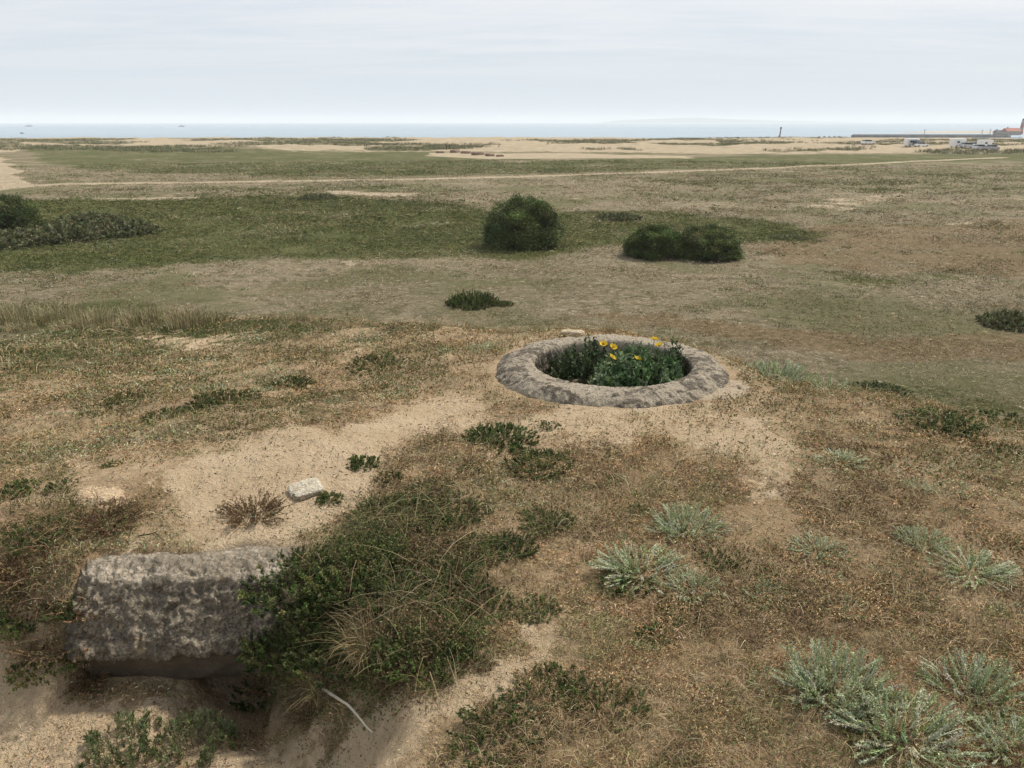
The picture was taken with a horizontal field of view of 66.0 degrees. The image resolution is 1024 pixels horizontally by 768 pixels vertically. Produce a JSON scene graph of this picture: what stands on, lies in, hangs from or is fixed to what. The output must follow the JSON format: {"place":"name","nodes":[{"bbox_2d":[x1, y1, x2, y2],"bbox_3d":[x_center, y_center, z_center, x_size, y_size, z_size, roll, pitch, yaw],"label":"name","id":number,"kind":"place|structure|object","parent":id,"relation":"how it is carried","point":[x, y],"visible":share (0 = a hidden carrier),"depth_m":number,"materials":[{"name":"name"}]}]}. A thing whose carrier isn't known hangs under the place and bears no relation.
{"place":"outdoors","nodes":[
{"label":"outdoors","id":0,"kind":"place"},
{"bbox_2d":[0,137,1023,767],"bbox_3d":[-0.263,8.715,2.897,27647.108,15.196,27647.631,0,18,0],"label":"ground","id":1,"kind":"structure","parent":0,"point":[214,693],"depth_m":5.51,"materials":[{"name":"beige sand"}]},
{"bbox_2d":[0,603,35,641],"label":"green shrub","id":2,"kind":"object","parent":1,"relation":"on","point":[17,630],"visible":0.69,"depth_m":2.99,"materials":[{"name":"green plant"}]},
{"bbox_2d":[0,293,36,325],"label":"grass clump","id":3,"kind":"object","parent":1,"relation":"on","point":[2,315],"visible":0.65,"depth_m":31.18,"materials":[{"name":"beige plant"}]},
{"bbox_2d":[0,477,43,500],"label":"green tuft","id":4,"kind":"object","parent":1,"relation":"on","point":[16,482],"visible":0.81,"depth_m":3.73,"materials":[{"name":"green plant"}]},
{"bbox_2d":[0,192,49,229],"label":"round bush","id":5,"kind":"object","parent":1,"relation":"on","point":[17,211],"visible":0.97,"depth_m":57.17,"materials":[{"name":"green plant"}]},
{"bbox_2d":[0,227,55,250],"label":"grey scrub","id":6,"kind":"object","parent":1,"relation":"on","point":[10,234],"visible":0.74,"depth_m":49.95,"materials":[{"name":"green plant"}]},
{"bbox_2d":[0,536,60,593],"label":"dry shrub","id":7,"kind":"object","parent":1,"relation":"on","point":[6,566],"visible":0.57,"depth_m":3.14,"materials":[{"name":"brown plant"}]},
{"bbox_2d":[2,299,63,327],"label":"grass clump","id":8,"kind":"object","parent":1,"relation":"on","point":[41,321],"visible":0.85,"depth_m":10.31,"materials":[{"name":"beige plant"}]},
{"bbox_2d":[0,635,72,670],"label":"dry shrub","id":9,"kind":"object","parent":1,"relation":"on","point":[30,653],"visible":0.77,"depth_m":2.93,"materials":[{"name":"brown plant"}]},
{"bbox_2d":[0,514,77,555],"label":"green mat","id":10,"kind":"object","parent":1,"relation":"on","point":[16,538],"visible":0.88,"depth_m":3.28,"materials":[{"name":"green plant"}]},
{"bbox_2d":[3,652,84,690],"bbox_3d":[-1.738,1.040,2.934,0.267,0.058,0.261,-9,20,-25],"label":"green mat","id":11,"kind":"object","parent":1,"relation":"on","point":[10,680],"visible":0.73,"depth_m":2.88,"materials":[{"name":"green plant"}]},
{"bbox_2d":[26,293,78,323],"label":"grass clump","id":12,"kind":"object","parent":1,"relation":"on","point":[62,310],"visible":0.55,"depth_m":31.31,"materials":[{"name":"beige plant"}]},
{"bbox_2d":[7,219,111,245],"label":"grey scrub","id":13,"kind":"object","parent":1,"relation":"on","point":[65,233],"visible":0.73,"depth_m":52.05,"materials":[{"name":"green plant"}]},
{"bbox_2d":[35,593,89,624],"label":"green shrub","id":14,"kind":"object","parent":1,"relation":"on","point":[63,616],"visible":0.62,"depth_m":2.98,"materials":[{"name":"green plant"}]},
{"bbox_2d":[31,632,105,669],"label":"dry shrub","id":15,"kind":"object","parent":1,"relation":"on","point":[68,652],"visible":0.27,"depth_m":2.94,"materials":[{"name":"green plant"}]},
{"bbox_2d":[18,582,121,624],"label":"dry shrub","id":16,"kind":"object","parent":1,"relation":"on","point":[77,613],"visible":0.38,"depth_m":2.99,"materials":[{"name":"brown plant"}]},
{"bbox_2d":[0,476,145,699],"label":"bank twigs","id":17,"kind":"object","parent":1,"relation":"on","point":[29,519],"visible":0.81,"depth_m":3.35,"materials":[{"name":"plant"}]},
{"bbox_2d":[0,477,150,702],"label":"bank weeds","id":18,"kind":"object","parent":1,"relation":"on","point":[37,564],"visible":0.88,"depth_m":3.28,"materials":[{"name":"green plant"}]},
{"bbox_2d":[58,666,115,699],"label":"dry shrub","id":19,"kind":"object","parent":1,"relation":"on","point":[96,682],"visible":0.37,"depth_m":2.99,"materials":[{"name":"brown plant"}]},
{"bbox_2d":[50,211,126,225],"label":"grey scrub","id":20,"kind":"object","parent":1,"relation":"on","point":[85,216],"visible":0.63,"depth_m":61.88,"materials":[{"name":"green plant"}]},
{"bbox_2d":[67,297,122,329],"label":"grass clump","id":21,"kind":"object","parent":1,"relation":"on","point":[89,321],"visible":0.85,"depth_m":9.91,"materials":[{"name":"beige plant"}]},
{"bbox_2d":[73,485,124,506],"bbox_3d":[-1.912,0.522,3.657,0.221,0.066,0.193,-8,26,-22],"label":"sand lump","id":22,"kind":"object","parent":1,"relation":"on","point":[106,493],"visible":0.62,"depth_m":3.62,"materials":[{"name":"beige sand"}]},
{"bbox_2d":[60,494,156,539],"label":"dry shrub","id":23,"kind":"object","parent":1,"relation":"on","point":[114,509],"visible":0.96,"depth_m":3.41,"materials":[{"name":"brown plant"}]},
{"bbox_2d":[79,216,160,237],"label":"grey scrub","id":24,"kind":"object","parent":1,"relation":"on","point":[124,227],"visible":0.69,"depth_m":55.04,"materials":[{"name":"green plant"}]},
{"bbox_2d":[76,705,167,767],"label":"leafy herb","id":25,"kind":"object","parent":1,"relation":"on","point":[138,727],"visible":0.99,"depth_m":2.74,"materials":[{"name":"green plant"}]},
{"bbox_2d":[113,297,164,328],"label":"grass clump","id":26,"kind":"object","parent":1,"relation":"on","point":[132,320],"visible":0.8,"depth_m":9.72,"materials":[{"name":"beige plant"}]},
{"bbox_2d":[139,405,199,425],"bbox_3d":[-2.144,0.201,4.957,0.381,0.054,0.390,-6,19,-18],"label":"green mat","id":27,"kind":"object","parent":1,"relation":"on","point":[166,411],"visible":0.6,"depth_m":5.02,"materials":[{"name":"green plant"}]},
{"bbox_2d":[64,545,297,681],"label":"concrete block","id":28,"kind":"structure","parent":1,"relation":"on","point":[177,616],"depth_m":3.03,"materials":[{"name":"grey concrete"}]},
{"bbox_2d":[157,297,207,330],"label":"grass clump","id":29,"kind":"object","parent":1,"relation":"on","point":[181,322],"visible":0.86,"depth_m":9.28,"materials":[{"name":"beige plant"}]},
{"bbox_2d":[147,707,238,767],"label":"leafy herb","id":30,"kind":"object","parent":1,"relation":"on","point":[186,722],"visible":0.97,"depth_m":2.80,"materials":[{"name":"green plant"}]},
{"bbox_2d":[175,298,238,326],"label":"grass clump","id":31,"kind":"object","parent":1,"relation":"on","point":[217,317],"visible":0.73,"depth_m":9.41,"materials":[{"name":"plant"}]},
{"bbox_2d":[184,388,262,411],"bbox_3d":[-1.925,0.093,5.266,0.503,0.083,0.502,-6,19,-18],"label":"green mat","id":32,"kind":"object","parent":1,"relation":"on","point":[210,400],"visible":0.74,"depth_m":5.29,"materials":[{"name":"green plant"}]},
{"bbox_2d":[228,676,266,713],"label":"green shrub","id":33,"kind":"object","parent":1,"relation":"on","point":[242,708],"visible":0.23,"depth_m":3.23,"materials":[{"name":"green plant"}]},
{"bbox_2d":[210,488,295,529],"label":"dry shrub","id":34,"kind":"object","parent":1,"relation":"on","point":[271,506],"visible":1,"depth_m":3.48,"materials":[{"name":"brown plant"}]},
{"bbox_2d":[240,673,280,705],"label":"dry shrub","id":35,"kind":"object","parent":1,"relation":"on","point":[252,688],"visible":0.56,"depth_m":3.05,"materials":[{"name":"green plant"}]},
{"bbox_2d":[236,620,329,682],"bbox_3d":[-0.834,0.968,2.996,0.398,0.126,0.403,0,18,0],"label":"green shrub","id":36,"kind":"object","parent":1,"relation":"on","point":[248,650],"visible":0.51,"depth_m":2.93,"materials":[{"name":"green plant"}]},
{"bbox_2d":[263,375,316,390],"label":"green mat","id":37,"kind":"object","parent":1,"relation":"on","point":[298,381],"visible":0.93,"depth_m":5.82,"materials":[{"name":"green plant"}]},
{"bbox_2d":[235,543,361,628],"bbox_3d":[-0.803,0.733,3.043,0.511,0.139,0.499,-12,22,-33],"label":"green shrub","id":38,"kind":"object","parent":1,"relation":"on","point":[291,590],"visible":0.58,"depth_m":2.95,"materials":[{"name":"green plant"}]},
{"bbox_2d":[285,693,321,733],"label":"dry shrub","id":39,"kind":"object","parent":1,"relation":"on","point":[302,717],"visible":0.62,"depth_m":2.78,"materials":[{"name":"brown plant"}]},
{"bbox_2d":[288,478,323,500],"bbox_3d":[-0.971,0.494,3.707,0.157,0.037,0.128,-15,33,-25],"label":"stone slab","id":40,"kind":"object","parent":1,"relation":"on","point":[306,491],"depth_m":3.68,"materials":[{"name":"white stone"}]},
{"bbox_2d":[279,647,341,716],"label":"straw tussock","id":41,"kind":"object","parent":1,"relation":"on","point":[313,694],"visible":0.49,"depth_m":2.76,"materials":[{"name":"plant"}]},
{"bbox_2d":[281,590,352,649],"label":"green shrub","id":42,"kind":"object","parent":1,"relation":"on","point":[307,626],"visible":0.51,"depth_m":2.89,"materials":[{"name":"green plant"}]},
{"bbox_2d":[281,622,355,692],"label":"green shrub","id":43,"kind":"object","parent":1,"relation":"on","point":[296,668],"visible":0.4,"depth_m":2.78,"materials":[{"name":"green plant"}]},
{"bbox_2d":[294,535,423,610],"bbox_3d":[-0.577,0.703,3.028,0.492,0.112,0.504,5,19,14],"label":"green shrub","id":44,"kind":"object","parent":1,"relation":"on","point":[339,580],"visible":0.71,"depth_m":2.97,"materials":[{"name":"green plant"}]},
{"bbox_2d":[345,453,380,470],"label":"green tuft","id":45,"kind":"object","parent":1,"relation":"on","point":[355,461],"visible":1,"depth_m":4.01,"materials":[{"name":"green plant"}]},
{"bbox_2d":[296,582,431,674],"bbox_3d":[-0.460,0.819,2.658,0.529,0.244,0.495,-16,24,-39],"label":"straw tussock","id":46,"kind":"object","parent":1,"relation":"on","point":[359,646],"visible":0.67,"depth_m":2.65,"materials":[{"name":"plant"}]},
{"bbox_2d":[229,480,525,738],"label":"hollow undergrowth","id":47,"kind":"object","parent":1,"relation":"on","point":[425,620],"visible":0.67,"depth_m":2.76,"materials":[{"name":"green plant"}]},
{"bbox_2d":[345,351,417,375],"bbox_3d":[-0.983,-0.160,6.157,0.622,0.087,0.638,5,19,13],"label":"green mat","id":48,"kind":"object","parent":1,"relation":"on","point":[356,364],"visible":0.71,"depth_m":6.21,"materials":[{"name":"green plant"}]},
{"bbox_2d":[346,564,440,625],"bbox_3d":[-0.433,0.748,2.878,0.355,0.127,0.346,-2,19,-7],"label":"green shrub","id":49,"kind":"object","parent":1,"relation":"on","point":[375,588],"visible":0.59,"depth_m":2.87,"materials":[{"name":"green plant"}]},
{"bbox_2d":[346,489,451,543],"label":"green shrub","id":50,"kind":"object","parent":1,"relation":"on","point":[400,503],"visible":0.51,"depth_m":3.50,"materials":[{"name":"green plant"}]},
{"bbox_2d":[228,464,571,764],"bbox_3d":[-0.471,0.890,3.032,1.417,0.594,1.958,0,18,0],"label":"dry stem tangle","id":51,"kind":"object","parent":1,"relation":"on","point":[473,594],"visible":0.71,"depth_m":2.97,"materials":[{"name":"plant"}]},
{"bbox_2d":[2,331,812,767],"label":"twig crumbs","id":52,"kind":"object","parent":1,"relation":"on","point":[304,537],"visible":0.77,"depth_m":3.32,"materials":[{"name":"brown wood"}]},
{"bbox_2d":[366,572,452,623],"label":"shrub","id":53,"kind":"object","parent":1,"relation":"on","point":[399,597],"visible":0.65,"depth_m":2.82,"materials":[{"name":"green plant"}]},
{"bbox_2d":[370,613,477,689],"bbox_3d":[-0.295,0.855,2.583,0.357,0.090,0.361,3,19,10],"label":"green shrub","id":54,"kind":"object","parent":1,"relation":"on","point":[393,677],"visible":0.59,"depth_m":2.54,"materials":[{"name":"green plant"}]},
{"bbox_2d":[379,549,491,617],"bbox_3d":[-0.291,0.725,2.948,0.427,0.119,0.438,11,22,31],"label":"green shrub","id":55,"kind":"object","parent":1,"relation":"on","point":[452,573],"visible":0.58,"depth_m":2.94,"materials":[{"name":"green plant"}]},
{"bbox_2d":[416,488,494,527],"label":"green shrub","id":56,"kind":"object","parent":1,"relation":"on","point":[476,509],"visible":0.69,"depth_m":3.58,"materials":[{"name":"green plant"}]},
{"bbox_2d":[444,289,499,309],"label":"green shrub","id":57,"kind":"object","parent":1,"relation":"on","point":[476,299],"visible":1,"depth_m":33.58,"materials":[{"name":"green plant"}]},
{"bbox_2d":[440,532,509,568],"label":"green shrub","id":58,"kind":"object","parent":1,"relation":"on","point":[482,543],"visible":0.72,"depth_m":3.25,"materials":[{"name":"green plant"}]},
{"bbox_2d":[453,585,518,624],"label":"green shrub","id":59,"kind":"object","parent":1,"relation":"on","point":[497,597],"visible":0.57,"depth_m":2.85,"materials":[{"name":"green plant"}]},
{"bbox_2d":[445,694,551,767],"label":"green mat","id":60,"kind":"object","parent":1,"relation":"on","point":[480,738],"visible":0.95,"depth_m":2.18,"materials":[{"name":"green plant"}]},
{"bbox_2d":[460,420,539,453],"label":"green shrub","id":61,"kind":"object","parent":1,"relation":"on","point":[491,430],"visible":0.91,"depth_m":4.37,"materials":[{"name":"green plant"}]},
{"bbox_2d":[0,159,1023,419],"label":"plain turf","id":62,"kind":"structure","parent":1,"relation":"on","point":[256,199],"depth_m":58.40,"materials":[{"name":"green plant"}]},
{"bbox_2d":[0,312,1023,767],"bbox_3d":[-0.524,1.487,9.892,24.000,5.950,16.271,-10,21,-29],"label":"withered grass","id":63,"kind":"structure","parent":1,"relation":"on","point":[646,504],"depth_m":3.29,"materials":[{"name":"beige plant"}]},
{"bbox_2d":[0,317,1023,767],"bbox_3d":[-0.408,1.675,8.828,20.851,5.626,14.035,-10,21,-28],"label":"green ground cover","id":64,"kind":"object","parent":1,"relation":"on","point":[124,363],"visible":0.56,"depth_m":4.59,"materials":[{"name":"green plant"}]},
{"bbox_2d":[0,317,1023,767],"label":"dry moss","id":65,"kind":"object","parent":1,"relation":"on","point":[1012,551],"visible":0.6,"depth_m":3.55,"materials":[{"name":"plant"}]},
{"bbox_2d":[0,136,1023,153],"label":"dune grass","id":66,"kind":"structure","parent":1,"relation":"on","point":[434,146],"depth_m":253.20,"materials":[{"name":"beige plant"}]},
{"bbox_2d":[485,529,539,564],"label":"green shrub","id":67,"kind":"object","parent":1,"relation":"on","point":[517,539],"visible":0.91,"depth_m":3.27,"materials":[{"name":"green plant"}]},
{"bbox_2d":[481,193,567,252],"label":"round bush","id":68,"kind":"object","parent":1,"relation":"on","point":[520,222],"visible":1,"depth_m":48.50,"materials":[{"name":"green plant"}]},
{"bbox_2d":[501,447,574,480],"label":"green shrub","id":69,"kind":"object","parent":1,"relation":"on","point":[528,456],"visible":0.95,"depth_m":4.04,"materials":[{"name":"green plant"}]},
{"bbox_2d":[513,592,562,625],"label":"green shrub","id":70,"kind":"object","parent":1,"relation":"on","point":[541,599],"visible":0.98,"depth_m":2.85,"materials":[{"name":"green plant"}]},
{"bbox_2d":[517,504,577,537],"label":"green shrub","id":71,"kind":"object","parent":1,"relation":"on","point":[564,513],"visible":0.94,"depth_m":3.49,"materials":[{"name":"green plant"}]},
{"bbox_2d":[497,661,600,716],"bbox_3d":[0.119,0.931,2.345,0.323,0.053,0.322,-10,21,-28],"label":"green mat","id":72,"kind":"object","parent":1,"relation":"on","point":[561,685],"visible":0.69,"depth_m":2.39,"materials":[{"name":"green plant"}]},
{"bbox_2d":[555,678,654,741],"bbox_3d":[0.266,0.942,2.275,0.291,0.040,0.284,4,19,12],"label":"green mat","id":73,"kind":"object","parent":1,"relation":"on","point":[634,709],"visible":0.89,"depth_m":2.31,"materials":[{"name":"green plant"}]},
{"bbox_2d":[593,211,641,220],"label":"grey scrub","id":74,"kind":"object","parent":1,"relation":"on","point":[622,216],"visible":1,"depth_m":63.89,"materials":[{"name":"green plant"}]},
{"bbox_2d":[495,334,750,410],"bbox_3d":[0.716,0.290,5.710,1.788,0.970,1.816,0,18,0],"label":"concrete pit","id":75,"kind":"object","parent":1,"relation":"on","point":[526,366],"visible":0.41,"depth_m":5.19,"materials":[{"name":"grey concrete"}]},
{"bbox_2d":[544,333,627,384],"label":"shrub","id":76,"kind":"object","parent":75,"relation":"in","point":[584,371],"visible":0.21,"depth_m":5.84,"materials":[{"name":"green plant"}]},
{"bbox_2d":[587,337,683,386],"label":"horned poppy","id":77,"kind":"object","parent":75,"relation":"in","point":[643,368],"visible":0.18,"depth_m":5.48,"materials":[{"name":"green plant"}]},
{"bbox_2d":[662,337,686,377],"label":"flowering plant","id":78,"kind":"object","parent":75,"relation":"in","point":[676,353],"visible":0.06,"depth_m":5.66,"materials":[{"name":"green plant"}]},
{"bbox_2d":[599,565,656,601],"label":"green tuft","id":79,"kind":"object","parent":1,"relation":"on","point":[617,589],"visible":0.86,"depth_m":2.96,"materials":[{"name":"green plant"}]},
{"bbox_2d":[587,539,689,594],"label":"silver herb","id":80,"kind":"object","parent":1,"relation":"on","point":[607,565],"visible":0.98,"depth_m":3.07,"materials":[{"name":"green plant"}]},
{"bbox_2d":[619,221,688,260],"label":"round bush","id":81,"kind":"object","parent":1,"relation":"on","point":[650,242],"visible":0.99,"depth_m":45.28,"materials":[{"name":"green plant"}]},
{"bbox_2d":[643,500,732,547],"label":"silver herb","id":82,"kind":"object","parent":1,"relation":"on","point":[674,521],"visible":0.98,"depth_m":3.39,"materials":[{"name":"green plant"}]},
{"bbox_2d":[655,585,725,630],"bbox_3d":[0.647,0.798,2.833,0.268,0.038,0.275,0,18,1],"label":"green mat","id":83,"kind":"object","parent":1,"relation":"on","point":[677,618],"visible":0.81,"depth_m":2.83,"materials":[{"name":"green plant"}]},
{"bbox_2d":[662,567,725,603],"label":"silver herb","id":84,"kind":"object","parent":1,"relation":"on","point":[692,583],"visible":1,"depth_m":2.94,"materials":[{"name":"green plant"}]},
{"bbox_2d":[673,222,749,261],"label":"round bush","id":85,"kind":"object","parent":1,"relation":"on","point":[718,242],"visible":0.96,"depth_m":44.84,"materials":[{"name":"green plant"}]},
{"bbox_2d":[691,544,747,573],"bbox_3d":[0.828,0.694,3.146,0.225,0.037,0.225,-7,20,-20],"label":"green mat","id":86,"kind":"object","parent":1,"relation":"on","point":[729,561],"visible":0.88,"depth_m":3.14,"materials":[{"name":"green plant"}]},
{"bbox_2d":[744,358,816,382],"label":"silver herb","id":87,"kind":"object","parent":1,"relation":"on","point":[795,373],"visible":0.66,"depth_m":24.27,"materials":[{"name":"green plant"}]},
{"bbox_2d":[786,531,855,565],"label":"silver herb","id":88,"kind":"object","parent":1,"relation":"on","point":[823,541],"visible":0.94,"depth_m":3.22,"materials":[{"name":"green plant"}]},
{"bbox_2d":[770,635,908,726],"bbox_3d":[0.973,0.864,2.337,0.395,0.121,0.388,6,19,16],"label":"silver herb","id":89,"kind":"object","parent":1,"relation":"on","point":[805,680],"visible":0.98,"depth_m":2.34,"materials":[{"name":"green plant"}]},
{"bbox_2d":[812,448,871,471],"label":"silver herb","id":90,"kind":"object","parent":1,"relation":"on","point":[848,455],"visible":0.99,"depth_m":3.99,"materials":[{"name":"green plant"}]},
{"bbox_2d":[830,707,906,755],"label":"green tuft","id":91,"kind":"object","parent":1,"relation":"on","point":[859,739],"visible":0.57,"depth_m":2.17,"materials":[{"name":"green plant"}]},
{"bbox_2d":[847,379,914,398],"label":"green shrub","id":92,"kind":"object","parent":1,"relation":"on","point":[876,384],"visible":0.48,"depth_m":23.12,"materials":[{"name":"green plant"}]},
{"bbox_2d":[822,674,989,767],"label":"silver herb","id":93,"kind":"object","parent":1,"relation":"on","point":[917,705],"visible":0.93,"depth_m":2.17,"materials":[{"name":"green plant"}]},
{"bbox_2d":[889,522,957,555],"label":"silver herb","id":94,"kind":"object","parent":1,"relation":"on","point":[933,535],"visible":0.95,"depth_m":3.25,"materials":[{"name":"green plant"}]},
{"bbox_2d":[851,134,1010,137],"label":"stone jetty","id":95,"kind":"object","parent":1,"relation":"on","point":[934,135],"visible":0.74,"depth_m":608.57,"materials":[{"name":"grey stone"}]},
{"bbox_2d":[893,405,990,440],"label":"green shrub","id":96,"kind":"object","parent":1,"relation":"on","point":[962,420],"visible":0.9,"depth_m":4.65,"materials":[{"name":"green plant"}]},
{"bbox_2d":[914,645,1023,722],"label":"silver herb","id":97,"kind":"object","parent":1,"relation":"on","point":[980,683],"visible":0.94,"depth_m":2.35,"materials":[{"name":"green plant"}]},
{"bbox_2d":[923,542,1023,591],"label":"silver herb","id":98,"kind":"object","parent":1,"relation":"on","point":[992,571],"visible":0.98,"depth_m":3.04,"materials":[{"name":"green plant"}]},
{"bbox_2d":[959,407,1023,426],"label":"green shrub","id":99,"kind":"object","parent":1,"relation":"on","point":[997,413],"visible":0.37,"depth_m":5.08,"materials":[{"name":"green plant"}]},
{"bbox_2d":[964,710,1023,767],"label":"silver herb","id":100,"kind":"object","parent":1,"relation":"on","point":[986,729],"visible":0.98,"depth_m":2.14,"materials":[{"name":"green plant"}]},
{"bbox_2d":[970,440,1023,464],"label":"green mat","id":101,"kind":"object","parent":1,"relation":"on","point":[999,450],"visible":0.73,"depth_m":4.26,"materials":[{"name":"green plant"}]},
{"bbox_2d":[974,308,1023,332],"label":"grey scrub","id":102,"kind":"object","parent":1,"relation":"on","point":[1000,319],"visible":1,"depth_m":30.41,"materials":[{"name":"green plant"}]},
{"bbox_2d":[0,123,1023,137],"bbox_3d":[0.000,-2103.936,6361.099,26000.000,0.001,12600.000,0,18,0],"label":"sea","id":103,"kind":"structure","parent":0,"point":[385,130],"depth_m":1251.30,"materials":[{"name":"grey liquid"}]},
{"bbox_2d":[0,0,1023,122],"label":"sky","id":104,"kind":"structure","parent":0,"point":[62,61],"materials":[{"name":"white"}]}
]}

